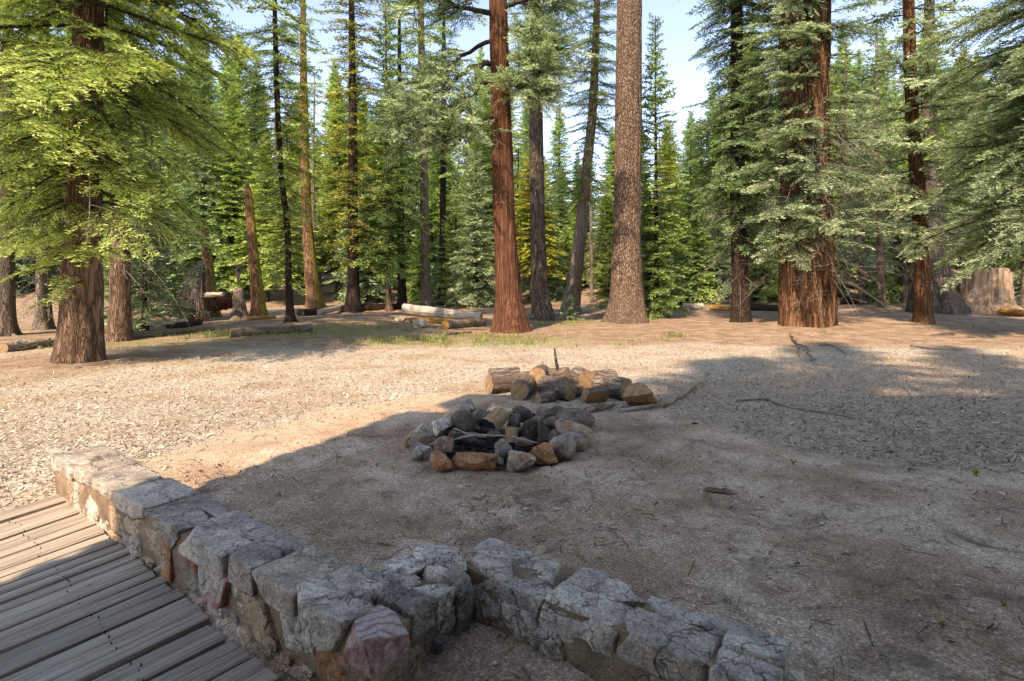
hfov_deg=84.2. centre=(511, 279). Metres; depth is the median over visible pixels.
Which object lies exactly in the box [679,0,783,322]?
fir tree
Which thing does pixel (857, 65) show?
fir tree
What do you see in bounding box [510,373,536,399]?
firewood log
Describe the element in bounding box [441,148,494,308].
young fir tree
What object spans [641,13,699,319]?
fir tree
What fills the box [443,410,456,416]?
fire ring stone
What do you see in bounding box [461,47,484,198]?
fir tree
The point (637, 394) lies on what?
split billet
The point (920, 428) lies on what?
grey chips
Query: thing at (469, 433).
stick
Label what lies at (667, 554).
fallen twigs
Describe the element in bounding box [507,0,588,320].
pine tree
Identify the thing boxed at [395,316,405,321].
boulder
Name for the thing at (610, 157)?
fir tree
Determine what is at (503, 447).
fire ring stone
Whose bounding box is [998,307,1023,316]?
fallen log
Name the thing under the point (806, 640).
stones
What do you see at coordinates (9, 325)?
fir tree
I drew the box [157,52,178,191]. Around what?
fir tree
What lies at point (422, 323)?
boulder
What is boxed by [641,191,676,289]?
fir tree
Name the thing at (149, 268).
fir tree
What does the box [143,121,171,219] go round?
fir tree
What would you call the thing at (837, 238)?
fir tree
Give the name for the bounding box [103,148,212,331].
young fir tree
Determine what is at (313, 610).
stone wall
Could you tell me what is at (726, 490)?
earth clod
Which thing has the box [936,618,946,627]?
weed
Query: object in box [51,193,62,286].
fir tree
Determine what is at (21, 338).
fallen log
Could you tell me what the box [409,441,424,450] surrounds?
fire ring stone
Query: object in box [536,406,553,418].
fire ring stone
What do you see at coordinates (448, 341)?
grass
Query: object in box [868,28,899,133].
fir tree
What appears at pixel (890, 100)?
fir tree
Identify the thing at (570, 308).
fir seedling
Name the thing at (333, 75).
fir tree
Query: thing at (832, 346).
branch
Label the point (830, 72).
fir tree
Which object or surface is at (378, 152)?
fir tree
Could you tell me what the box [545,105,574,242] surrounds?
fir tree
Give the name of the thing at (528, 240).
fir tree
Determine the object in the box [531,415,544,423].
fire ring stone
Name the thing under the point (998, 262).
fir tree
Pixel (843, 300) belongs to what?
fallen log
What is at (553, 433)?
fire ring stone
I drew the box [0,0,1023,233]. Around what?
sky
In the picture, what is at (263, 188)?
fir tree
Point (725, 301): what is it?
fallen log
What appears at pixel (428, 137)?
fir tree
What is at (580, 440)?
fire ring stone
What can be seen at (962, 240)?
fir tree
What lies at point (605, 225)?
fir tree
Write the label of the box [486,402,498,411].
fire ring stone
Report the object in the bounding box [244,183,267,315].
snag
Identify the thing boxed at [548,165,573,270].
fir tree
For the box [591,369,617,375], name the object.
firewood log
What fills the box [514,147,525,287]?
dead tree
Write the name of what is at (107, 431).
wood chips
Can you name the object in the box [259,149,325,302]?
fir tree
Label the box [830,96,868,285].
fir tree
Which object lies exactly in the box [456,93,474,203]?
fir tree
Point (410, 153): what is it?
fir tree
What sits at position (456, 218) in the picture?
young fir tree
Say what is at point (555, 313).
fallen log
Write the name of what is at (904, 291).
fir tree
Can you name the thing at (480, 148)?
fir tree
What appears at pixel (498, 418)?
burnt log
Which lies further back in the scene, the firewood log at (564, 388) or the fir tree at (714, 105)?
the fir tree at (714, 105)
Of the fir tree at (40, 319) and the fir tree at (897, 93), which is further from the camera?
the fir tree at (897, 93)
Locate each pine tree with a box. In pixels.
[355,0,602,333]
[390,1,449,306]
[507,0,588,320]
[601,0,662,323]
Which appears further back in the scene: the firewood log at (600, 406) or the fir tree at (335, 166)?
the fir tree at (335, 166)
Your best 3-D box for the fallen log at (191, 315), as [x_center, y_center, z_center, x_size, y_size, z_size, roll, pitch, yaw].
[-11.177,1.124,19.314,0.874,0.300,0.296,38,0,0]
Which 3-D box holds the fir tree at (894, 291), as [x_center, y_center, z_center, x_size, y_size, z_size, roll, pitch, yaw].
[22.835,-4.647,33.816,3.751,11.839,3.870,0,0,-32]
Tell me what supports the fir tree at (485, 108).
on the ground at (928, 656)
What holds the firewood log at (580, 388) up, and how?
on the ground at (928, 656)
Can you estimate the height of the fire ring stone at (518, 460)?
0.166 m
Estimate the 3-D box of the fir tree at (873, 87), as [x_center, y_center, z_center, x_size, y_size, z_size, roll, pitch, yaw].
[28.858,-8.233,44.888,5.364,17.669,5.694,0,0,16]
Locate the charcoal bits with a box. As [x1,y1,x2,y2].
[433,428,538,463]
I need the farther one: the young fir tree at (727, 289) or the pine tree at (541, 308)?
the young fir tree at (727, 289)
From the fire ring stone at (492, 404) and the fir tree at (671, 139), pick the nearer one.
the fire ring stone at (492, 404)
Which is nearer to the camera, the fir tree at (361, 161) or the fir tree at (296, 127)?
the fir tree at (361, 161)
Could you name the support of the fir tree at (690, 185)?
on the ground at (928, 656)
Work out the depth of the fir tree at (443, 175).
29.49 m
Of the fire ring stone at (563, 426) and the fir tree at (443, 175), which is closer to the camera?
the fire ring stone at (563, 426)
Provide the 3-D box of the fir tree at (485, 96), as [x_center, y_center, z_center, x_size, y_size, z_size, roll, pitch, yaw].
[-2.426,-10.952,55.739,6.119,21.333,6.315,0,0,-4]
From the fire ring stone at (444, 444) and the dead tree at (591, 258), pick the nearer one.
the fire ring stone at (444, 444)
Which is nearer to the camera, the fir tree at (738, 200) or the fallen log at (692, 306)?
the fir tree at (738, 200)
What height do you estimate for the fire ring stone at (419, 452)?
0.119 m
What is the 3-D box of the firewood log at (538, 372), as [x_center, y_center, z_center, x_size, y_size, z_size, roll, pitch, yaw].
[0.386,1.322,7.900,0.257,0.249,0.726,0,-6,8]
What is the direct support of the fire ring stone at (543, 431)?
on the ground at (928, 656)
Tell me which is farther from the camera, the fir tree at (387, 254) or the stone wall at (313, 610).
the fir tree at (387, 254)
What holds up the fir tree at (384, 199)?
on the ground at (928, 656)
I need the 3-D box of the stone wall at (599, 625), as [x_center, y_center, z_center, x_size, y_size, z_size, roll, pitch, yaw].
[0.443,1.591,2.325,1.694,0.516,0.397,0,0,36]
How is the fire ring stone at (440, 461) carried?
on the ground at (928, 656)
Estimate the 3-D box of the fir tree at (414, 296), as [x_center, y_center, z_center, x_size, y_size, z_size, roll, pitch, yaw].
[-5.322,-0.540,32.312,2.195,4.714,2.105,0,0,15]
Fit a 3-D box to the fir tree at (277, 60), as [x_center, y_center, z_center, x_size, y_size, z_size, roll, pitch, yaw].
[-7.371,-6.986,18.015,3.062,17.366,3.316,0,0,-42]
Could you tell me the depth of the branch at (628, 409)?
6.56 m
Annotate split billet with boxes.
[581,387,611,402]
[623,382,657,405]
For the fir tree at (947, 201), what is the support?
on the ground at (928, 656)
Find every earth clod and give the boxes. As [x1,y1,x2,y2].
[704,487,722,492]
[720,488,732,493]
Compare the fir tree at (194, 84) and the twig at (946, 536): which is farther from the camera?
the fir tree at (194, 84)
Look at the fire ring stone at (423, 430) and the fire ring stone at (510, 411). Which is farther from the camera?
the fire ring stone at (510, 411)
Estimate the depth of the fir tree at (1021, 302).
26.03 m
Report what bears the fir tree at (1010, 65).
on the ground at (928, 656)
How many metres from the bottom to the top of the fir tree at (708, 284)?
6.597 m
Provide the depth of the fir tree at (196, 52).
44.80 m
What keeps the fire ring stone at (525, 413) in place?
on the ground at (928, 656)
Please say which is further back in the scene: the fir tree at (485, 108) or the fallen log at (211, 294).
the fir tree at (485, 108)
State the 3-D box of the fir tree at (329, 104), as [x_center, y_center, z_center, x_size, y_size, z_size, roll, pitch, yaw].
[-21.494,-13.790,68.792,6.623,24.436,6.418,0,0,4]
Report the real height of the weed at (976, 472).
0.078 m
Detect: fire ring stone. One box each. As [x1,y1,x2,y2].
[403,430,419,446]
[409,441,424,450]
[412,445,432,459]
[414,422,432,441]
[422,435,435,446]
[430,450,452,471]
[432,416,453,436]
[433,436,454,452]
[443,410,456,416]
[448,430,459,442]
[451,410,476,433]
[451,452,498,471]
[456,398,476,412]
[463,431,477,438]
[474,407,487,420]
[477,414,489,426]
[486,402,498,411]
[487,430,502,442]
[488,406,512,414]
[495,438,511,458]
[496,457,503,466]
[507,413,520,426]
[507,450,535,471]
[512,405,536,422]
[515,436,532,450]
[519,418,537,444]
[529,442,557,464]
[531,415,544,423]
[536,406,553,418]
[538,420,549,443]
[542,416,556,430]
[548,429,560,442]
[549,435,575,459]
[550,406,562,415]
[555,418,592,443]
[556,408,594,427]
[563,431,587,451]
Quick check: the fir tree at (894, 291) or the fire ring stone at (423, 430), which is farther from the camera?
the fir tree at (894, 291)
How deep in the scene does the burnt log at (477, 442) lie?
5.03 m
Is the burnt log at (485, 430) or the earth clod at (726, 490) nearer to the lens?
the earth clod at (726, 490)
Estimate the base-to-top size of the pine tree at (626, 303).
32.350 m
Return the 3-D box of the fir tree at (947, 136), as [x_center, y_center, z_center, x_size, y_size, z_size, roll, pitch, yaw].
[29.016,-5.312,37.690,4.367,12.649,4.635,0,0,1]
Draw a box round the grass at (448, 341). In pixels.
[36,318,1004,347]
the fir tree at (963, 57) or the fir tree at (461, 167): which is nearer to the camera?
the fir tree at (963, 57)
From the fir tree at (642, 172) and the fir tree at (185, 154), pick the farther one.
the fir tree at (642, 172)
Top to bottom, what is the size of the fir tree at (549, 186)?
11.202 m
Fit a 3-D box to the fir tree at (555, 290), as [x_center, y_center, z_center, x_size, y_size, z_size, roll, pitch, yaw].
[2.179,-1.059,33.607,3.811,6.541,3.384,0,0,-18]
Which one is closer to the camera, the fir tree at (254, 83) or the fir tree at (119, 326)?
the fir tree at (119, 326)
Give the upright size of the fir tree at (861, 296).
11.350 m
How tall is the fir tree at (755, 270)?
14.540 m
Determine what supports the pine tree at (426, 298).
on the ground at (928, 656)
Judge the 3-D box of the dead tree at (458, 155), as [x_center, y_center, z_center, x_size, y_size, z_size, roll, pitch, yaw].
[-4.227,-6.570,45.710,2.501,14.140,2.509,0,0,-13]
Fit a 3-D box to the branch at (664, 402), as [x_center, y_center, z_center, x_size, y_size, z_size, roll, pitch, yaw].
[2.381,1.463,7.598,0.102,0.129,2.188,0,0,34]
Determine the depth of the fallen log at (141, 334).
15.11 m
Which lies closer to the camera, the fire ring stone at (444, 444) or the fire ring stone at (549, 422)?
the fire ring stone at (444, 444)
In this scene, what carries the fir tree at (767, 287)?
on the ground at (928, 656)
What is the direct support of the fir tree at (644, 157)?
on the ground at (928, 656)
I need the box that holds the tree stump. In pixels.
[951,267,1023,313]
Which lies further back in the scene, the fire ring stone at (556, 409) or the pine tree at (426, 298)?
the pine tree at (426, 298)
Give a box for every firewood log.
[485,371,529,393]
[488,367,519,374]
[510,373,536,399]
[529,364,548,382]
[536,390,556,403]
[537,375,576,400]
[545,367,569,378]
[569,366,593,387]
[575,383,591,396]
[584,400,614,412]
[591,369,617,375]
[591,372,631,399]
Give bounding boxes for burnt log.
[453,433,487,447]
[479,407,509,433]
[480,426,518,436]
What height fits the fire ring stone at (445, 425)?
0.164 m
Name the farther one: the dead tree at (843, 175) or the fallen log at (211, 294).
the dead tree at (843, 175)
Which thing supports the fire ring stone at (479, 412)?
on the ground at (928, 656)
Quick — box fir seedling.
[557,294,584,320]
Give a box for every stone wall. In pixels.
[50,445,474,680]
[465,538,804,680]
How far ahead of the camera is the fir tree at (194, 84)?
40.50 m
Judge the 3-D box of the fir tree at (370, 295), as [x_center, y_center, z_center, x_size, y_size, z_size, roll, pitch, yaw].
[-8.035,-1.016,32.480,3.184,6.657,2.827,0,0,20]
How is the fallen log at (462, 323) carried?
on the ground at (928, 656)
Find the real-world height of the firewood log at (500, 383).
0.258 m
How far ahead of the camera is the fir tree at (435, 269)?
30.56 m
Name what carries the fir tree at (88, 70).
on the ground at (928, 656)
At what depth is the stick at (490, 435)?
4.87 m
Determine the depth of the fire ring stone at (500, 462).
4.58 m
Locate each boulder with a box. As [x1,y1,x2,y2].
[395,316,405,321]
[413,319,427,327]
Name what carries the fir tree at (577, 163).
on the ground at (928, 656)
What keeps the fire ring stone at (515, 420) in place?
on the ground at (928, 656)
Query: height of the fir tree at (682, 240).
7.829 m
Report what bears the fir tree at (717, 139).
on the ground at (928, 656)
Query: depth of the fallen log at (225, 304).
20.46 m
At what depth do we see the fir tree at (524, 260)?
31.73 m
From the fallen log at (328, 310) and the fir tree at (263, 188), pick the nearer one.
the fallen log at (328, 310)
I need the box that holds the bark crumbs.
[2,339,1023,680]
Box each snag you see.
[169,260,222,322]
[200,227,221,317]
[229,257,248,319]
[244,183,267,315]
[658,139,660,286]
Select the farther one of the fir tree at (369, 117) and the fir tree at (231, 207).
the fir tree at (369, 117)
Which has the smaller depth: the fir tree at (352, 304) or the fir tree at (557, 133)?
the fir tree at (352, 304)
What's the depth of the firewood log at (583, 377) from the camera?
7.36 m
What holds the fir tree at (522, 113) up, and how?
on the ground at (928, 656)
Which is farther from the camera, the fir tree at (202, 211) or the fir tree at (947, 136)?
the fir tree at (947, 136)
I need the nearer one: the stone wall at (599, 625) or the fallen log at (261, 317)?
the stone wall at (599, 625)
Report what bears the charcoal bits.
on the ground at (928, 656)
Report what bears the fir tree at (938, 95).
on the ground at (928, 656)
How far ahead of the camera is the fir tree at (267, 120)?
63.54 m
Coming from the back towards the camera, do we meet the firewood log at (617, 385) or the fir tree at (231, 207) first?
the fir tree at (231, 207)
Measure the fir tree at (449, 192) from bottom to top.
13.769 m
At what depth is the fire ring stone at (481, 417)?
5.61 m
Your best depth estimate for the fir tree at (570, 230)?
43.34 m
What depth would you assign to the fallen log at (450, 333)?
15.25 m
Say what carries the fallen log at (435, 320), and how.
on the ground at (928, 656)
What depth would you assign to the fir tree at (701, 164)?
35.99 m
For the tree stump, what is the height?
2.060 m
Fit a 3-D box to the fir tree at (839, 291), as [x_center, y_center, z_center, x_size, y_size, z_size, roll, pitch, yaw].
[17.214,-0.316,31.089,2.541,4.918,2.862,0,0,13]
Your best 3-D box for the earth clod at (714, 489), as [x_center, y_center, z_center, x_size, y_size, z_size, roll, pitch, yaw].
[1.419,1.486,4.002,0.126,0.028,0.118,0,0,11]
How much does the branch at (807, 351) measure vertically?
0.151 m
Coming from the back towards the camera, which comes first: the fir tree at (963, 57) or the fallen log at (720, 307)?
the fir tree at (963, 57)
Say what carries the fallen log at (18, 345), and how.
on the ground at (928, 656)
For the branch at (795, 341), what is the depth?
12.87 m
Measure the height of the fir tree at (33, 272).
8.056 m
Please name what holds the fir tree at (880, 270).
on the ground at (928, 656)
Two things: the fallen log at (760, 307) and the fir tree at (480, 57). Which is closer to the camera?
the fallen log at (760, 307)
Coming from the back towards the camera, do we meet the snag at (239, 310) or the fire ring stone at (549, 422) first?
the snag at (239, 310)
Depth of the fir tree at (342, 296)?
31.64 m
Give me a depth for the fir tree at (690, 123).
42.90 m
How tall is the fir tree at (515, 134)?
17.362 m
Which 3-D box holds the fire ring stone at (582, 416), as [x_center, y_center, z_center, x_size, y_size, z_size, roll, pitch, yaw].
[0.631,1.413,5.700,0.407,0.226,0.364,0,0,8]
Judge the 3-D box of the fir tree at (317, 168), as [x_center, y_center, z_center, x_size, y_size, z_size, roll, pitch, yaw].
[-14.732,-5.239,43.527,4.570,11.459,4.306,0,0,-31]
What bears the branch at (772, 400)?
on the ground at (928, 656)
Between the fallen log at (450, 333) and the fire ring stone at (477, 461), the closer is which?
the fire ring stone at (477, 461)
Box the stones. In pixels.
[177,396,1018,680]
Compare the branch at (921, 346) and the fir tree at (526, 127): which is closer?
the branch at (921, 346)
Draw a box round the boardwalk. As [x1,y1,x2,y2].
[0,494,277,680]
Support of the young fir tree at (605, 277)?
on the ground at (928, 656)
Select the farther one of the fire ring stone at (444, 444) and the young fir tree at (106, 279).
the young fir tree at (106, 279)
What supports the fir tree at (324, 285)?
on the ground at (928, 656)
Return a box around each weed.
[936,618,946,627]
[970,466,978,476]
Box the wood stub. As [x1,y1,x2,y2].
[505,426,517,443]
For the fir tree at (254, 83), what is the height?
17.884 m
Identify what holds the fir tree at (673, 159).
on the ground at (928, 656)
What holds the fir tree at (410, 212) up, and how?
on the ground at (928, 656)
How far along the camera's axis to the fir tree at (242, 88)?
44.40 m
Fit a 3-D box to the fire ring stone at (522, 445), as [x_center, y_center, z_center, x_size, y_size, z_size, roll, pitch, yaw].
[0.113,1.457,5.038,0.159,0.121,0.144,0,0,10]
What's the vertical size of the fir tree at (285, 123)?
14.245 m
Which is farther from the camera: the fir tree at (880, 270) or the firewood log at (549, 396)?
the fir tree at (880, 270)
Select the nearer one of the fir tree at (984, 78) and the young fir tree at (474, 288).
the young fir tree at (474, 288)
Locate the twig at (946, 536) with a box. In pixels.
[943,531,962,547]
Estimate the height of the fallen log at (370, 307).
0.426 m
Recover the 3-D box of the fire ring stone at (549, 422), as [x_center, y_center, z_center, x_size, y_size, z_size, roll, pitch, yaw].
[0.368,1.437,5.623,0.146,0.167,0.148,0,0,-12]
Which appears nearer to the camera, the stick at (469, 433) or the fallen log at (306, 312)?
the stick at (469, 433)
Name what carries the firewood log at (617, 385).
on the ground at (928, 656)
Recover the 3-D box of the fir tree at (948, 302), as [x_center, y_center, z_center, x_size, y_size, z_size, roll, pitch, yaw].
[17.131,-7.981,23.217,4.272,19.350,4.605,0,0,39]
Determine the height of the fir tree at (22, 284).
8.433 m
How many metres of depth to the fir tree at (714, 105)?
63.38 m
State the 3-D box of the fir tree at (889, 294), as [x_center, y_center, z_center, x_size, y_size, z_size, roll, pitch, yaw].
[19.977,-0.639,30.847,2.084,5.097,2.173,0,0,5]
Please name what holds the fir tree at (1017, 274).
on the ground at (928, 656)
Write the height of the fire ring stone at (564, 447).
0.202 m
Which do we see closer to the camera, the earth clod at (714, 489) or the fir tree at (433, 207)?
the earth clod at (714, 489)
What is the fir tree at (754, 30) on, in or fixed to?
on the ground at (928, 656)
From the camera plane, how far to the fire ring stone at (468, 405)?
5.71 m
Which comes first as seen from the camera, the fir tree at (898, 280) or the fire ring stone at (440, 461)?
the fire ring stone at (440, 461)
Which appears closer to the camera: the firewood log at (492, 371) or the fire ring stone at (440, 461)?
the fire ring stone at (440, 461)
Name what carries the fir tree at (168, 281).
on the ground at (928, 656)
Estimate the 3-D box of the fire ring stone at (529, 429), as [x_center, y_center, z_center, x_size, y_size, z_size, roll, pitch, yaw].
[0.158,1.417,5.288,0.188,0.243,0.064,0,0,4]
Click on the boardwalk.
(83, 597)
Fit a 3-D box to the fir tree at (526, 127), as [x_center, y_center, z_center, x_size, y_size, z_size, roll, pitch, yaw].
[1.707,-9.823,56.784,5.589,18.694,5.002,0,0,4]
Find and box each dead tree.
[254,80,288,291]
[289,75,335,274]
[452,144,464,215]
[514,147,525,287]
[570,147,610,301]
[829,37,865,296]
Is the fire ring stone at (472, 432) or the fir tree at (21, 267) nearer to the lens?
the fire ring stone at (472, 432)
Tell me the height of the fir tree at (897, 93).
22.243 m
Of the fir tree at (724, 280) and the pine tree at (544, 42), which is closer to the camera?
the pine tree at (544, 42)
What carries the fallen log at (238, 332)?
on the ground at (928, 656)
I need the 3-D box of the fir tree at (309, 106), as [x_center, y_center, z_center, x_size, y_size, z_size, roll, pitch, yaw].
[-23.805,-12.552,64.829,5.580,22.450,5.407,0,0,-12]
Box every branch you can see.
[619,403,655,412]
[659,372,709,407]
[736,396,884,422]
[790,334,799,356]
[791,339,815,364]
[818,344,846,354]
[910,344,962,349]
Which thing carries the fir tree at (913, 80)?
on the ground at (928, 656)
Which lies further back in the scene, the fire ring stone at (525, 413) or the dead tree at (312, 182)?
the dead tree at (312, 182)
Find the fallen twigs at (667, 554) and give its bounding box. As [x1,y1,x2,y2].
[1,332,1023,680]
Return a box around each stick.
[429,434,537,444]
[453,428,485,437]
[553,348,558,369]
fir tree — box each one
[0,0,228,341]
[0,0,292,363]
[0,1,64,336]
[0,1,105,329]
[0,4,107,330]
[15,176,59,292]
[15,248,35,296]
[16,175,59,290]
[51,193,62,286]
[103,109,173,295]
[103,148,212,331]
[103,213,168,328]
[137,209,193,299]
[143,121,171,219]
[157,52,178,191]
[158,74,216,293]
[161,44,242,295]
[164,30,221,190]
[165,64,214,268]
[191,52,259,281]
[191,87,275,298]
[215,33,272,277]
[222,0,329,322]
[227,134,294,301]
[238,61,279,253]
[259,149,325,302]
[260,81,277,177]
[267,0,342,307]
[270,108,300,239]
[272,206,327,288]
[290,93,310,197]
[295,83,316,200]
[299,137,335,282]
[314,0,388,312]
[315,90,358,293]
[318,58,347,272]
[322,68,345,173]
[322,170,408,303]
[327,111,396,273]
[330,62,366,266]
[333,93,376,271]
[343,0,432,311]
[345,207,396,302]
[366,100,403,206]
[371,0,435,302]
[377,181,438,290]
[378,161,411,284]
[379,80,419,234]
[406,187,447,282]
[406,229,435,302]
[407,77,429,230]
[411,55,435,187]
[412,2,472,305]
[414,120,459,260]
[419,207,472,305]
[430,102,467,227]
[432,194,472,305]
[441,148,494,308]
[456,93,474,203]
[458,106,494,296]
[460,98,494,294]
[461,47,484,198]
[468,59,490,160]
[491,69,529,273]
[514,147,567,303]
[515,100,551,258]
[515,103,528,243]
[520,189,559,279]
[520,207,569,301]
[544,156,556,221]
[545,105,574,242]
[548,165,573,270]
[550,0,616,313]
[552,226,583,289]
[560,194,600,282]
[564,154,581,233]
[564,161,604,286]
[582,194,613,294]
[584,229,612,311]
[593,126,614,246]
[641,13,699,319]
[641,122,652,188]
[641,147,649,198]
[641,189,703,305]
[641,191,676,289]
[651,138,687,255]
[652,123,687,198]
[668,134,719,295]
[674,111,714,275]
[676,199,722,304]
[678,117,730,283]
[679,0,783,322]
[692,200,757,301]
[702,81,723,180]
[708,100,729,252]
[713,214,730,284]
[716,0,910,332]
[716,29,768,263]
[716,75,776,284]
[727,57,778,298]
[730,108,779,302]
[748,110,779,296]
[829,29,869,273]
[829,61,841,143]
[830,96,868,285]
[831,0,1010,323]
[831,143,866,296]
[833,94,903,304]
[835,23,908,307]
[835,247,854,296]
[836,49,874,288]
[857,105,909,296]
[857,230,902,303]
[865,0,994,314]
[866,66,888,171]
[866,74,964,302]
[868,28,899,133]
[879,76,901,148]
[884,92,954,298]
[891,78,901,117]
[902,44,950,175]
[904,0,1023,292]
[908,92,992,270]
[938,44,999,218]
[939,111,985,268]
[944,47,1020,286]
[950,197,982,269]
[963,98,1023,307]
[971,51,989,184]
[1003,200,1020,297]
[1015,270,1020,301]
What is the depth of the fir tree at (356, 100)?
56.40 m
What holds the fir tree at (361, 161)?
on the ground at (928, 656)
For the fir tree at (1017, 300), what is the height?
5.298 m
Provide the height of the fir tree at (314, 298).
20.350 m
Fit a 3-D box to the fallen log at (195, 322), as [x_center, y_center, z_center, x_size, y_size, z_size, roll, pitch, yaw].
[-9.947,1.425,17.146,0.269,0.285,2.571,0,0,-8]
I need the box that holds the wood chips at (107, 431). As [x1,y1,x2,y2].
[0,334,1023,538]
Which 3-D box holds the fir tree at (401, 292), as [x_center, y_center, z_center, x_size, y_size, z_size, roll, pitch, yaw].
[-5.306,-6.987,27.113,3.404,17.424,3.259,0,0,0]
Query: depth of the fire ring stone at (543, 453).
4.64 m
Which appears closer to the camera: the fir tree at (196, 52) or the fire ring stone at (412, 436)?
the fire ring stone at (412, 436)
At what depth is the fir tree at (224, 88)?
37.70 m
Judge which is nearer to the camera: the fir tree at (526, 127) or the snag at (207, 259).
the snag at (207, 259)
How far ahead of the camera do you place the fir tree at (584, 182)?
23.54 m
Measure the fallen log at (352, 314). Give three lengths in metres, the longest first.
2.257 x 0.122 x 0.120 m
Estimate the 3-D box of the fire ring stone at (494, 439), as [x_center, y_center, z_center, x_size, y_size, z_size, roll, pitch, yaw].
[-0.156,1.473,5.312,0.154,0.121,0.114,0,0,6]
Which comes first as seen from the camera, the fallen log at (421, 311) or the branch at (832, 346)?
the branch at (832, 346)
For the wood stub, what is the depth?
5.18 m
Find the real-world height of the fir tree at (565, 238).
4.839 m
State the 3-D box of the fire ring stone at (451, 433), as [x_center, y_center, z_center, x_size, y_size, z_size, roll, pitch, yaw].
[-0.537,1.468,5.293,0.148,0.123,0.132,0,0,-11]
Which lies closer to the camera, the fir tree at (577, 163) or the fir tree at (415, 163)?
the fir tree at (577, 163)
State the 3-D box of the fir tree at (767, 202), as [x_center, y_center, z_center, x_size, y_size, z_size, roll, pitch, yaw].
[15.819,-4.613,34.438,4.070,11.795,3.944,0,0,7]
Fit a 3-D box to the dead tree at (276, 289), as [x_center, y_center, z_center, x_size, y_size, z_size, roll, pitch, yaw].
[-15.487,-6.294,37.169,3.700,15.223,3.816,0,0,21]
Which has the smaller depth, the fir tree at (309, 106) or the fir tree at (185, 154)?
the fir tree at (185, 154)
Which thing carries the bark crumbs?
on the ground at (928, 656)
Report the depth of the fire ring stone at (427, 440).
5.04 m
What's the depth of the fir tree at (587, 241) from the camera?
40.23 m
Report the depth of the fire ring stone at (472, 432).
5.25 m
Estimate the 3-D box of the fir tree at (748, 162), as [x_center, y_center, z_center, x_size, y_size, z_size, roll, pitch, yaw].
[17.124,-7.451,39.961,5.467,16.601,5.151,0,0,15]
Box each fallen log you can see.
[0,337,54,351]
[12,333,42,348]
[105,326,213,341]
[159,319,202,329]
[172,302,194,319]
[173,295,231,318]
[204,292,224,297]
[229,323,312,337]
[247,315,275,319]
[296,308,322,315]
[316,304,343,314]
[340,313,362,316]
[361,302,409,310]
[401,304,482,318]
[409,318,459,323]
[441,318,486,328]
[441,331,471,335]
[529,311,567,315]
[682,303,703,309]
[702,299,730,304]
[709,305,730,310]
[750,303,777,310]
[837,297,875,304]
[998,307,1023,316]
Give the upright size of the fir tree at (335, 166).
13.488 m
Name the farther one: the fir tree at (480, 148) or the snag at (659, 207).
the fir tree at (480, 148)
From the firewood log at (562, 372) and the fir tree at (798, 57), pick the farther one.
the fir tree at (798, 57)
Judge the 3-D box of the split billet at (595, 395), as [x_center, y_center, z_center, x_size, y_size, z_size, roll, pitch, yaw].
[1.027,1.433,6.957,0.302,0.262,0.176,0,20,-20]
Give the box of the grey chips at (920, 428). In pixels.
[581,348,1023,528]
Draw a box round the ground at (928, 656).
[0,262,1023,680]
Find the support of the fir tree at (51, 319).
on the ground at (928, 656)
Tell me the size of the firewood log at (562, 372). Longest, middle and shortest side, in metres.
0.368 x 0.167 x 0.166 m
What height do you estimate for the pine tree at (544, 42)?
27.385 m
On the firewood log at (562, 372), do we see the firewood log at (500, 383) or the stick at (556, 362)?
the stick at (556, 362)
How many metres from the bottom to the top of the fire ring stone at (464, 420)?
0.252 m
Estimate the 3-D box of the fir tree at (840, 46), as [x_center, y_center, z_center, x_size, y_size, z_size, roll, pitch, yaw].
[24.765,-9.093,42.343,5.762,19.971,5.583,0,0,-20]

